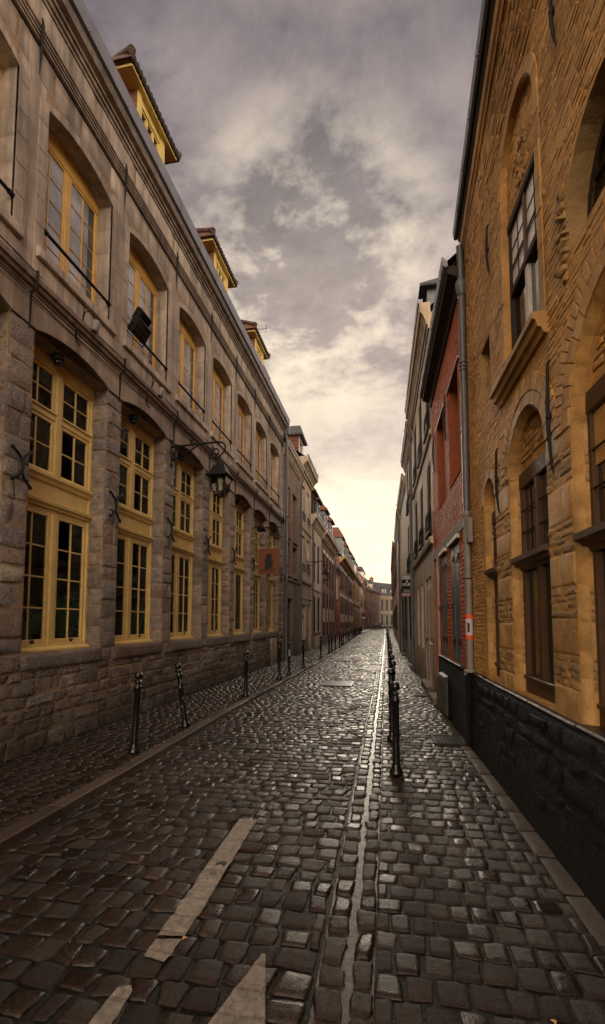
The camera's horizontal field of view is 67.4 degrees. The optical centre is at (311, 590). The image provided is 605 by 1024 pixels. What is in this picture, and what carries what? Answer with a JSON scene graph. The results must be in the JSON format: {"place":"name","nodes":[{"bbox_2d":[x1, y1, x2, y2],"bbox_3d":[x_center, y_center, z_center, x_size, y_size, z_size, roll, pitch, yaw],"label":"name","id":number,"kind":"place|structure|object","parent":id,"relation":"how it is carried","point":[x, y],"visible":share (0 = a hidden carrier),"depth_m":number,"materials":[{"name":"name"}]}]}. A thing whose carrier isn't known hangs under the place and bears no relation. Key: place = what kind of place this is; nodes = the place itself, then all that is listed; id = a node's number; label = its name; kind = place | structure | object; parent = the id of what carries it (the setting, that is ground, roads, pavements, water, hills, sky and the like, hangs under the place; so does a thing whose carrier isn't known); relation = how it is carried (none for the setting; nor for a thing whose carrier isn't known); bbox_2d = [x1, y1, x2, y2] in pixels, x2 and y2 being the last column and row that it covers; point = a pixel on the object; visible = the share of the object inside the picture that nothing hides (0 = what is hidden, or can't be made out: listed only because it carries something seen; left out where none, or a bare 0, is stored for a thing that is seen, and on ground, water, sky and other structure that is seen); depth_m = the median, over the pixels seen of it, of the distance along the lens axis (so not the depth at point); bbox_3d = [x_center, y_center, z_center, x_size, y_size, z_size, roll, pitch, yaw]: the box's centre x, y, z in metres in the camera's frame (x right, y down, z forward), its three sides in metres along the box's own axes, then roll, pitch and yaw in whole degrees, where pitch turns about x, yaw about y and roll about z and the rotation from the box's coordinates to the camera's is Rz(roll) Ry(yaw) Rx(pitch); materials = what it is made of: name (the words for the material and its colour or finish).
{"place":"outdoors","nodes":[
{"label":"outdoors","id":0,"kind":"place"},
{"bbox_2d":[0,0,289,762],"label":"stone house","id":1,"kind":"structure","parent":0,"point":[109,517],"depth_m":7.16,"materials":[{"name":"stone"}]},
{"bbox_2d":[0,67,23,250],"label":"window","id":2,"kind":"structure","parent":1,"relation":"in","point":[8,224],"depth_m":5.13,"materials":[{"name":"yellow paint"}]},
{"bbox_2d":[23,603,35,616],"bbox_3d":[-3.657,0.255,5.864,0.034,0.168,0.198,-1,-4,10],"label":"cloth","id":3,"kind":"object","parent":1,"relation":"in","point":[30,605],"visible":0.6,"depth_m":5.86,"materials":[{"name":"fabric"}]},
{"bbox_2d":[21,605,41,643],"bbox_3d":[-3.656,0.488,5.766,0.214,0.610,0.551,-1,-4,10],"label":"potted plant","id":4,"kind":"object","parent":1,"relation":"in","point":[34,623],"visible":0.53,"depth_m":5.87,"materials":[{"name":"green plant"}]},
{"bbox_2d":[50,346,64,366],"bbox_3d":[-3.403,-3.154,6.072,0.165,0.299,0.170,-1,-4,10],"label":"dome lamp","id":5,"kind":"object","parent":1,"relation":"attached to","point":[58,359],"visible":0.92,"depth_m":6.02,"materials":[{"name":"black metal"}]},
{"bbox_2d":[21,345,93,652],"bbox_3d":[-3.489,-1.243,6.180,0.140,4.080,1.460,-1,-4,10],"label":"window","id":6,"kind":"structure","parent":1,"relation":"in","point":[54,497],"depth_m":6.20,"materials":[{"name":"yellow paint"}]},
{"bbox_2d":[55,593,78,641],"bbox_3d":[-3.541,0.432,6.450,0.214,0.816,0.716,-1,-4,10],"label":"potted plant","id":7,"kind":"object","parent":1,"relation":"in","point":[60,629],"visible":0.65,"depth_m":6.47,"materials":[{"name":"green plant"}]},
{"bbox_2d":[36,131,116,345],"bbox_3d":[-3.363,-5.015,6.416,0.355,2.440,1.600,-1,-4,10],"label":"window","id":8,"kind":"structure","parent":1,"relation":"in","point":[68,256],"depth_m":6.44,"materials":[{"name":"yellow paint"}]},
{"bbox_2d":[74,322,80,346],"bbox_3d":[-3.194,-3.468,6.147,0.074,0.251,0.162,0,-4,-6],"label":"iron hook","id":9,"kind":"object","parent":1,"relation":"attached to","point":[75,335],"visible":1,"depth_m":6.12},
{"bbox_2d":[81,302,100,333],"bbox_3d":[-3.150,-3.863,6.407,0.320,0.390,0.125,3,-5,-36],"label":"spotlight","id":10,"kind":"object","parent":1,"relation":"attached to","point":[95,326],"visible":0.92,"depth_m":6.41,"materials":[{"name":"white metal"}]},
{"bbox_2d":[128,409,138,424],"bbox_3d":[-3.095,-3.031,7.875,0.165,0.299,0.170,-1,-4,10],"label":"dome lamp","id":11,"kind":"object","parent":1,"relation":"attached to","point":[133,419],"visible":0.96,"depth_m":7.82,"materials":[{"name":"black metal"}]},
{"bbox_2d":[115,413,154,644],"bbox_3d":[-3.182,-1.120,7.983,0.140,4.080,1.460,-1,-4,10],"label":"window","id":12,"kind":"structure","parent":1,"relation":"in","point":[135,527],"depth_m":8.07,"materials":[{"name":"yellow paint"}]},
{"bbox_2d":[130,600,144,636],"bbox_3d":[-3.220,0.564,8.330,0.214,0.808,0.728,-1,-4,10],"label":"potted plant","id":13,"kind":"object","parent":1,"relation":"in","point":[134,621],"visible":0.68,"depth_m":8.29,"materials":[{"name":"green plant"}]},
{"bbox_2d":[127,314,151,347],"bbox_3d":[-2.924,-4.402,7.692,0.233,0.306,0.484,-1,-4,10],"label":"floodlight","id":14,"kind":"object","parent":1,"relation":"attached to","point":[139,330],"visible":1,"depth_m":7.61,"materials":[{"name":"black metal"}]},
{"bbox_2d":[132,306,151,327],"bbox_3d":[-2.939,-4.669,7.835,0.200,0.260,0.414,-1,-4,10],"label":"floodlight","id":15,"kind":"object","parent":1,"relation":"attached to","point":[142,315],"visible":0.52,"depth_m":7.73,"materials":[{"name":"black metal"}]},
{"bbox_2d":[122,247,171,402],"bbox_3d":[-3.056,-4.892,8.219,0.355,2.440,1.600,-1,-4,10],"label":"window","id":16,"kind":"structure","parent":1,"relation":"in","point":[142,292],"depth_m":8.30,"materials":[{"name":"yellow paint"}]},
{"bbox_2d":[151,376,164,397],"bbox_3d":[-2.835,-3.737,8.256,0.320,0.390,0.125,3,-5,-36],"label":"spotlight","id":17,"kind":"object","parent":1,"relation":"attached to","point":[160,392],"visible":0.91,"depth_m":8.26,"materials":[{"name":"white metal"}]},
{"bbox_2d":[178,616,184,633],"bbox_3d":[-2.934,0.826,9.997,0.214,0.511,0.392,-1,-4,10],"label":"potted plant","id":18,"kind":"object","parent":1,"relation":"in","point":[180,624],"visible":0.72,"depth_m":10.02,"materials":[{"name":"green plant"}]},
{"bbox_2d":[170,459,194,639],"bbox_3d":[-2.874,-0.997,9.786,0.140,4.080,1.460,-1,-4,10],"label":"window","id":19,"kind":"structure","parent":1,"relation":"in","point":[182,547],"depth_m":9.96,"materials":[{"name":"yellow paint"}]},
{"bbox_2d":[175,317,207,439],"bbox_3d":[-2.748,-4.769,10.022,0.355,2.440,1.600,-1,-4,10],"label":"window","id":20,"kind":"structure","parent":1,"relation":"in","point":[185,397],"depth_m":10.21,"materials":[{"name":"yellow paint"}]},
{"bbox_2d":[169,440,235,497],"bbox_3d":[-2.175,-2.381,8.860,1.280,1.229,0.459,-1,-4,10],"label":"street lamp","id":21,"kind":"object","parent":1,"relation":"attached to","point":[219,473],"visible":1,"depth_m":8.79,"materials":[{"name":"black metal"}]},
{"bbox_2d":[207,481,223,636],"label":"window","id":22,"kind":"structure","parent":1,"relation":"in","point":[215,560],"depth_m":11.84,"materials":[{"name":"yellow paint"}]},
{"bbox_2d":[210,366,234,465],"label":"window","id":23,"kind":"structure","parent":1,"relation":"in","point":[217,433],"depth_m":12.10,"materials":[{"name":"yellow paint"}]},
{"bbox_2d":[233,503,244,634],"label":"window","id":24,"kind":"structure","parent":1,"relation":"in","point":[238,568],"depth_m":13.81,"materials":[{"name":"yellow paint"}]},
{"bbox_2d":[236,402,253,484],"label":"window","id":25,"kind":"structure","parent":1,"relation":"in","point":[244,472],"depth_m":13.95,"materials":[{"name":"yellow paint"}]},
{"bbox_2d":[253,516,260,632],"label":"window","id":26,"kind":"structure","parent":1,"relation":"in","point":[256,577],"depth_m":15.60,"materials":[{"name":"yellow paint"}]},
{"bbox_2d":[255,429,268,499],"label":"window","id":27,"kind":"structure","parent":1,"relation":"in","point":[261,489],"depth_m":15.77,"materials":[{"name":"yellow paint"}]},
{"bbox_2d":[253,526,280,574],"bbox_3d":[-1.428,-1.256,14.266,0.924,1.506,0.046,-1,-4,10],"label":"hanging sign","id":28,"kind":"object","parent":1,"relation":"attached to","point":[268,560],"visible":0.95,"depth_m":14.22,"materials":[{"name":"orange metal"}]},
{"bbox_2d":[257,524,265,531],"bbox_3d":[-1.589,-1.941,14.207,0.295,0.274,0.274,-1,-4,10],"label":"sign lamp","id":29,"kind":"object","parent":28,"relation":"attached to","point":[261,528],"visible":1,"depth_m":14.12,"materials":[{"name":"black metal"}]},
{"bbox_2d":[268,528,273,631],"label":"window","id":30,"kind":"structure","parent":1,"relation":"in","point":[271,580],"depth_m":17.52,"materials":[{"name":"yellow paint"}]},
{"bbox_2d":[269,451,280,512],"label":"window","id":31,"kind":"structure","parent":1,"relation":"in","point":[276,505],"depth_m":17.59,"materials":[{"name":"yellow paint"}]},
{"bbox_2d":[0,627,373,831],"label":"pavement","id":32,"kind":"structure","parent":0,"point":[32,783],"depth_m":5.59,"materials":[{"name":"stone"}]},
{"bbox_2d":[127,672,142,754],"bbox_3d":[-2.088,1.448,5.392,0.144,0.954,0.144,5,-6,-31],"label":"bollard","id":33,"kind":"object","parent":32,"relation":"on","point":[134,749],"visible":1,"depth_m":5.36,"materials":[{"name":"metal"}]},
{"bbox_2d":[175,663,190,727],"bbox_3d":[-1.922,1.542,6.696,0.144,0.954,0.144,-8,-2,-11],"label":"bollard","id":34,"kind":"object","parent":32,"relation":"on","point":[185,723],"visible":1,"depth_m":6.67,"materials":[{"name":"metal"}]},
{"bbox_2d":[242,650,248,696],"bbox_3d":[-1.359,1.719,9.367,0.144,0.954,0.144,0,-4,1],"label":"bollard","id":35,"kind":"object","parent":32,"relation":"on","point":[245,693],"visible":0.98,"depth_m":9.34,"materials":[{"name":"metal"}]},
{"bbox_2d":[276,640,281,679],"bbox_3d":[-0.867,1.847,12.091,0.151,1.068,0.151,1,-4,-11],"label":"bollard","id":36,"kind":"object","parent":32,"relation":"on","point":[279,677],"visible":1,"depth_m":12.06,"materials":[{"name":"metal"}]},
{"bbox_2d":[287,642,290,674],"bbox_3d":[-0.653,1.977,13.145,0.144,0.954,0.144,1,-4,-1],"label":"bollard","id":37,"kind":"object","parent":32,"relation":"on","point":[289,657],"visible":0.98,"depth_m":13.12,"materials":[{"name":"metal"}]},
{"bbox_2d":[0,627,384,1023],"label":"road","id":38,"kind":"structure","parent":0,"point":[95,888],"depth_m":2.91,"materials":[{"name":"stone"}]},
{"bbox_2d":[88,985,131,1023],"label":"road marking","id":39,"kind":"object","parent":38,"relation":"on","point":[109,1010],"visible":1,"depth_m":1.87,"materials":[{"name":"paint"}]},
{"bbox_2d":[144,939,180,961],"bbox_3d":[-0.727,1.742,2.200,0.129,0.014,0.156,-1,-4,10],"label":"road marking","id":40,"kind":"object","parent":38,"relation":"on","point":[161,949],"visible":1,"depth_m":2.20,"materials":[{"name":"paint"}]},
{"bbox_2d":[0,628,372,849],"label":"kerb","id":41,"kind":"structure","parent":38,"relation":"on","point":[18,830],"depth_m":4.53,"materials":[{"name":"stone"}]},
{"bbox_2d":[301,639,304,667],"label":"bollard","id":42,"kind":"object","parent":41,"relation":"on","point":[303,645],"visible":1,"depth_m":15.02,"materials":[{"name":"metal"}]},
{"bbox_2d":[158,819,256,936],"bbox_3d":[-0.611,1.795,2.965,0.150,0.016,1.389,-1,-4,9],"label":"road marking","id":43,"kind":"object","parent":38,"relation":"on","point":[185,915],"visible":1,"depth_m":2.73,"materials":[{"name":"paint"}]},
{"bbox_2d":[208,953,265,1023],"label":"road marking","id":44,"kind":"object","parent":38,"relation":"on","point":[244,1002],"visible":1,"depth_m":1.89,"materials":[{"name":"paint"}]},
{"bbox_2d":[321,680,353,686],"bbox_3d":[0.679,2.376,11.542,0.740,0.042,0.950,-1,-4,10],"label":"drain grate","id":45,"kind":"object","parent":38,"relation":"on","point":[337,683],"visible":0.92,"depth_m":11.46,"materials":[{"name":"metal"}]},
{"bbox_2d":[308,627,385,1023],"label":"gutter","id":46,"kind":"object","parent":38,"relation":"on","point":[343,993],"visible":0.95,"depth_m":2.54,"materials":[{"name":"stone"}]},
{"bbox_2d":[83,0,481,583],"label":"sky","id":47,"kind":"structure","parent":0,"point":[321,142],"materials":[{"name":"grey"}]},
{"bbox_2d":[307,684,374,1023],"bbox_3d":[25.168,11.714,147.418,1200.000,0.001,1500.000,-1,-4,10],"label":"ground","id":48,"kind":"structure","parent":0,"point":[334,887],"depth_m":2.71,"materials":[{"name":"stone"}]},
{"bbox_2d":[282,437,304,659],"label":"brick house","id":49,"kind":"structure","parent":48,"relation":"on","point":[296,468],"depth_m":20.61,"materials":[{"name":"grey stone"}]},
{"bbox_2d":[283,425,318,653],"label":"beige house","id":50,"kind":"structure","parent":48,"relation":"on","point":[296,437],"depth_m":23.89,"materials":[{"name":"orange tile"}]},
{"bbox_2d":[302,487,305,521],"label":"window","id":51,"kind":"structure","parent":50,"relation":"in","point":[303,514],"depth_m":23.79,"materials":[{"name":"white paint"}]},
{"bbox_2d":[302,536,305,571],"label":"window","id":52,"kind":"structure","parent":50,"relation":"in","point":[303,566],"depth_m":23.61,"materials":[{"name":"white paint"}]},
{"bbox_2d":[302,605,306,639],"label":"window","id":53,"kind":"structure","parent":50,"relation":"in","point":[303,606],"depth_m":23.72,"materials":[{"name":"white paint"}]},
{"bbox_2d":[307,560,329,580],"bbox_3d":[0.360,-1.066,24.311,1.255,1.205,0.450,-1,-4,10],"label":"street lamp","id":54,"kind":"object","parent":50,"relation":"attached to","point":[325,572],"visible":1,"depth_m":24.24,"materials":[{"name":"black metal"}]},
{"bbox_2d":[311,488,326,648],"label":"white house","id":55,"kind":"structure","parent":48,"relation":"on","point":[318,528],"depth_m":27.54,"materials":[{"name":"paint"}]},
{"bbox_2d":[317,547,318,583],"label":"window","id":56,"kind":"structure","parent":55,"relation":"in","point":[317,547],"depth_m":28.85,"materials":[{"name":"brown wood"}]},
{"bbox_2d":[317,597,320,632],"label":"window","id":57,"kind":"structure","parent":55,"relation":"in","point":[318,597],"depth_m":28.82,"materials":[{"name":"grey wood"}]},
{"bbox_2d":[320,505,339,644],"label":"brick house","id":58,"kind":"structure","parent":48,"relation":"on","point":[330,548],"depth_m":33.67,"materials":[{"name":"orange brick"}]},
{"bbox_2d":[323,592,324,635],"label":"window","id":59,"kind":"structure","parent":58,"relation":"in","point":[323,592],"depth_m":31.31,"materials":[{"name":"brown wood"}]},
{"bbox_2d":[326,594,327,634],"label":"window","id":60,"kind":"structure","parent":58,"relation":"in","point":[326,594],"depth_m":33.26,"materials":[{"name":"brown wood"}]},
{"bbox_2d":[329,557,330,588],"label":"window","id":61,"kind":"structure","parent":58,"relation":"in","point":[329,557],"depth_m":35.26,"materials":[{"name":"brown wood"}]},
{"bbox_2d":[334,565,342,639],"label":"orange house","id":62,"kind":"structure","parent":48,"relation":"on","point":[339,571],"depth_m":40.90,"materials":[{"name":"grey stone"}]},
{"bbox_2d":[333,527,356,636],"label":"brick house","id":63,"kind":"structure","parent":48,"relation":"on","point":[344,562],"depth_m":48.58,"materials":[{"name":"orange brick"}]},
{"bbox_2d":[352,554,361,632],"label":"yellow house","id":64,"kind":"structure","parent":48,"relation":"on","point":[357,584],"depth_m":70.35,"materials":[{"name":"grey stone"}]},
{"bbox_2d":[360,581,365,628],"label":"white house","id":65,"kind":"structure","parent":48,"relation":"on","point":[362,587],"depth_m":87.18,"materials":[{"name":"orange brick"}]},
{"bbox_2d":[359,567,367,628],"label":"brick house","id":66,"kind":"structure","parent":48,"relation":"on","point":[362,574],"depth_m":101.97,"materials":[{"name":"brown brick"}]},
{"bbox_2d":[365,578,380,627],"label":"brick house","id":67,"kind":"structure","parent":48,"relation":"on","point":[372,601],"depth_m":118.46,"materials":[{"name":"red brick"}]},
{"bbox_2d":[369,577,392,626],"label":"cream house","id":68,"kind":"structure","parent":48,"relation":"on","point":[385,609],"depth_m":130.64,"materials":[{"name":"grey stone"}]},
{"bbox_2d":[391,541,397,642],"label":"brick house","id":69,"kind":"structure","parent":48,"relation":"on","point":[394,560],"depth_m":37.48,"materials":[{"name":"brown brick"}]},
{"bbox_2d":[394,509,401,651],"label":"beige house","id":70,"kind":"structure","parent":48,"relation":"on","point":[396,532],"depth_m":28.72,"materials":[{"name":"brown concrete"}]},
{"bbox_2d":[396,473,407,658],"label":"shop house","id":71,"kind":"structure","parent":48,"relation":"on","point":[402,525],"depth_m":21.53,"materials":[{"name":"paint"}]},
{"bbox_2d":[402,599,403,639],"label":"window","id":72,"kind":"structure","parent":71,"relation":"in","point":[402,599],"depth_m":23.20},
{"bbox_2d":[405,596,406,641],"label":"window","id":73,"kind":"structure","parent":71,"relation":"in","point":[406,596],"depth_m":20.02,"materials":[{"name":"glass"}]},
{"bbox_2d":[400,421,415,669],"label":"beige house","id":74,"kind":"structure","parent":48,"relation":"on","point":[404,459],"depth_m":17.21,"materials":[{"name":"brown tile"}]},
{"bbox_2d":[402,576,410,595],"bbox_3d":[3.293,-0.143,15.477,0.445,0.670,0.051,-1,-4,10],"label":"to let board","id":75,"kind":"object","parent":74,"relation":"attached to","point":[406,590],"visible":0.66,"depth_m":15.47,"materials":[{"name":"black metal"}]},
{"bbox_2d":[406,470,408,515],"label":"window","id":76,"kind":"structure","parent":74,"relation":"in","point":[407,507],"depth_m":17.85,"materials":[{"name":"grey wood"}]},
{"bbox_2d":[406,527,409,572],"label":"window","id":77,"kind":"structure","parent":74,"relation":"in","point":[408,564],"depth_m":17.67,"materials":[{"name":"grey wood"}]},
{"bbox_2d":[409,596,410,639],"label":"window","id":78,"kind":"structure","parent":74,"relation":"in","point":[409,596],"depth_m":17.15,"materials":[{"name":"grey wood"}]},
{"bbox_2d":[404,278,437,693],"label":"beige house","id":79,"kind":"structure","parent":48,"relation":"on","point":[417,410],"depth_m":11.91,"materials":[{"name":"brown tile"}]},
{"bbox_2d":[412,427,416,486],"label":"window","id":80,"kind":"structure","parent":79,"relation":"in","point":[415,464],"depth_m":14.03,"materials":[{"name":"grey wood"}]},
{"bbox_2d":[414,504,417,559],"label":"window","id":81,"kind":"structure","parent":79,"relation":"in","point":[416,541],"depth_m":13.87,"materials":[{"name":"grey wood"}]},
{"bbox_2d":[417,588,419,646],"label":"window","id":82,"kind":"structure","parent":79,"relation":"in","point":[418,588],"depth_m":13.50,"materials":[{"name":"paint"}]},
{"bbox_2d":[417,400,421,468],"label":"window","id":83,"kind":"structure","parent":79,"relation":"in","point":[419,451],"depth_m":12.32,"materials":[{"name":"grey wood"}]},
{"bbox_2d":[418,485,423,551],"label":"window","id":84,"kind":"structure","parent":79,"relation":"in","point":[421,536],"depth_m":12.15,"materials":[{"name":"grey wood"}]},
{"bbox_2d":[421,584,423,648],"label":"window","id":85,"kind":"structure","parent":79,"relation":"in","point":[422,591],"depth_m":12.23,"materials":[{"name":"paint"}]},
{"bbox_2d":[423,403,429,444],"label":"window","id":86,"kind":"structure","parent":79,"relation":"in","point":[427,419],"depth_m":10.49,"materials":[{"name":"grey wood"}]},
{"bbox_2d":[425,463,431,539],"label":"window","id":87,"kind":"structure","parent":79,"relation":"in","point":[428,530],"depth_m":10.38,"materials":[{"name":"grey wood"}]},
{"bbox_2d":[426,577,432,683],"bbox_3d":[2.792,0.934,10.693,0.100,2.450,1.400,-1,-4,8],"label":"door","id":88,"kind":"structure","parent":79,"relation":"in","point":[429,642],"depth_m":10.73,"materials":[{"name":"paint"}]},
{"bbox_2d":[419,253,469,739],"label":"red house","id":89,"kind":"structure","parent":48,"relation":"on","point":[439,391],"depth_m":7.35,"materials":[{"name":"brick"}]},
{"bbox_2d":[373,627,604,1023],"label":"pavement","id":90,"kind":"structure","parent":0,"point":[487,912],"depth_m":2.55,"materials":[{"name":"stone"}]},
{"bbox_2d":[387,668,393,741],"bbox_3d":[1.071,1.529,6.090,0.144,0.954,0.144,2,-5,-29],"label":"bollard","id":91,"kind":"object","parent":90,"relation":"on","point":[390,671],"visible":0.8,"depth_m":6.07,"materials":[{"name":"metal"}]},
{"bbox_2d":[388,661,395,720],"bbox_3d":[1.305,1.611,7.296,0.144,0.954,0.144,3,-4,-22],"label":"bollard","id":92,"kind":"object","parent":90,"relation":"on","point":[392,663],"visible":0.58,"depth_m":7.29,"materials":[{"name":"metal"}]},
{"bbox_2d":[391,573,393,630],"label":"brick house","id":93,"kind":"structure","parent":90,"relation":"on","point":[392,581],"depth_m":58.59,"materials":[{"name":"brown brick"}]},
{"bbox_2d":[389,682,402,776],"bbox_3d":[0.876,1.436,4.735,0.144,0.954,0.144,-1,-4,10],"label":"bollard","id":94,"kind":"object","parent":90,"relation":"on","point":[396,770],"visible":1,"depth_m":4.70,"materials":[{"name":"metal"}]},
{"bbox_2d":[414,693,428,696],"bbox_3d":[2.387,2.258,9.784,0.340,0.042,0.350,-1,-4,10],"label":"drain grate","id":95,"kind":"object","parent":90,"relation":"on","point":[422,694],"visible":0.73,"depth_m":9.76,"materials":[{"name":"metal"}]},
{"bbox_2d":[437,675,440,708],"bbox_3d":[2.325,1.857,8.278,0.067,0.620,0.121,-1,-4,10],"label":"stone post","id":96,"kind":"object","parent":90,"relation":"on","point":[438,693],"visible":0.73,"depth_m":8.23,"materials":[{"name":"stone"}]},
{"bbox_2d":[439,672,447,715],"bbox_3d":[2.249,1.751,7.744,0.065,0.640,0.710,-1,-4,8],"label":"utility box","id":97,"kind":"object","parent":90,"relation":"on","point":[443,679],"visible":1,"depth_m":7.55,"materials":[{"name":"grey paint"}]},
{"bbox_2d":[439,677,444,711],"bbox_3d":[2.228,1.771,7.746,0.007,0.520,0.610,-1,-4,8],"label":"cabinet door","id":98,"kind":"structure","parent":97,"relation":"in","point":[442,683],"depth_m":7.69,"materials":[{"name":"grey paint"}]},
{"bbox_2d":[434,705,459,740],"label":"grass","id":99,"kind":"structure","parent":90,"relation":"on","point":[449,723],"depth_m":7.13,"materials":[{"name":"plant"}]},
{"bbox_2d":[431,734,466,745],"bbox_3d":[1.821,2.003,6.050,0.420,0.042,0.460,-1,-4,10],"label":"drain grate","id":100,"kind":"object","parent":90,"relation":"on","point":[443,740],"visible":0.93,"depth_m":6.01,"materials":[{"name":"metal"}]},
{"bbox_2d":[453,0,604,919],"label":"ochre house","id":101,"kind":"structure","parent":0,"point":[529,227],"depth_m":3.54,"materials":[{"name":"brick"}]},
{"bbox_2d":[465,614,473,639],"bbox_3d":[2.024,0.468,5.825,0.096,0.322,0.097,-1,-4,10],"label":"sticker","id":102,"kind":"object","parent":101,"relation":"attached to","point":[469,626],"visible":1,"depth_m":5.79,"materials":[{"name":"white paper"}]},
{"bbox_2d":[484,510,499,676],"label":"window","id":103,"kind":"structure","parent":101,"relation":"in","point":[492,572],"depth_m":5.02,"materials":[{"name":"brown wood"}]},
{"bbox_2d":[489,150,547,408],"bbox_3d":[1.821,-2.688,3.948,0.268,1.700,1.220,-1,-4,8],"label":"window","id":104,"kind":"structure","parent":101,"relation":"in","point":[529,327],"depth_m":3.90,"materials":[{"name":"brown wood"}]},
{"bbox_2d":[509,449,554,702],"bbox_3d":[1.839,-0.112,3.730,0.185,1.970,0.863,-1,-4,10],"label":"window","id":105,"kind":"structure","parent":101,"relation":"in","point":[534,560],"depth_m":3.74,"materials":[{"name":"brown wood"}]},
{"bbox_2d":[572,373,604,728],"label":"window","id":106,"kind":"structure","parent":101,"relation":"in","point":[593,537],"depth_m":2.75,"materials":[{"name":"brown wood"}]},
{"bbox_2d":[587,118,604,217],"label":"window","id":107,"kind":"structure","parent":101,"relation":"in","point":[600,177],"depth_m":2.85,"materials":[{"name":"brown wood"}]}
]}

